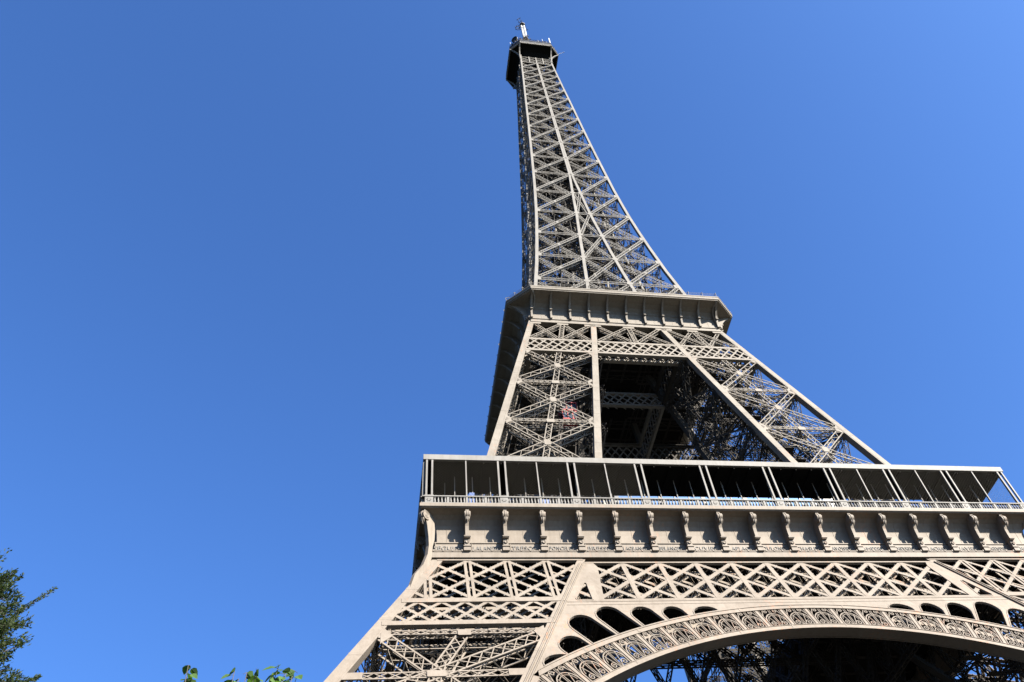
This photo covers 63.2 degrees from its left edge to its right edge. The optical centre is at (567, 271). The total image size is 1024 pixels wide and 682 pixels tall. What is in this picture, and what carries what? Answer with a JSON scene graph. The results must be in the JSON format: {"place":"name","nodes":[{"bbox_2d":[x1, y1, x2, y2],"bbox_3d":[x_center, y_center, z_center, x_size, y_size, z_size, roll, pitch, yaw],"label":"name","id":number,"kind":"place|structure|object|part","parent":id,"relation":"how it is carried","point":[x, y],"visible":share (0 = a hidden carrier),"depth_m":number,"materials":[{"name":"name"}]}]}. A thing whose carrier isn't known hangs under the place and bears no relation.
{"place":"outdoors","nodes":[
{"label":"outdoors","id":0,"kind":"place"},
{"bbox_2d":[0,0,1023,681],"label":"sky","id":1,"kind":"structure","parent":0,"point":[260,260],"materials":[{"name":"blue"}]},
{"bbox_3d":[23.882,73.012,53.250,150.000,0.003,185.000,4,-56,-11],"label":"pavement","id":2,"kind":"structure","parent":0,"visible":0},
{"bbox_2d":[0,548,57,681],"bbox_3d":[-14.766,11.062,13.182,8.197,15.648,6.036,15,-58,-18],"label":"leafy tree","id":3,"kind":"object","parent":2,"relation":"on","point":[10,619],"visible":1,"depth_m":17.81,"materials":[{"name":"green plant"}]},
{"bbox_2d":[181,665,302,681],"bbox_3d":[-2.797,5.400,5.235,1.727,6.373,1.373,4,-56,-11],"label":"young tree","id":4,"kind":"object","parent":2,"relation":"on","point":[251,677],"visible":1,"depth_m":7.65,"materials":[{"name":"green plant"}]},
{"bbox_2d":[324,18,1023,681],"bbox_3d":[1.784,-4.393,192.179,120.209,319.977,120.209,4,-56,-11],"label":"iron tower","id":5,"kind":"structure","parent":2,"relation":"on","point":[704,552],"depth_m":93.22,"materials":[{"name":"beige metal"}]},
{"bbox_2d":[558,402,578,427],"bbox_3d":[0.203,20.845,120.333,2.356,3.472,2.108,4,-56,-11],"label":"lift car","id":6,"kind":"object","parent":5,"relation":"in","point":[573,404],"visible":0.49,"depth_m":119.43,"materials":[{"name":"red paint"}]},
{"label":"window","id":7,"kind":"part","parent":6,"relation":"part of","materials":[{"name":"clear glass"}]},
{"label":"window","id":8,"kind":"part","parent":6,"relation":"part of","materials":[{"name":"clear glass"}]}
]}

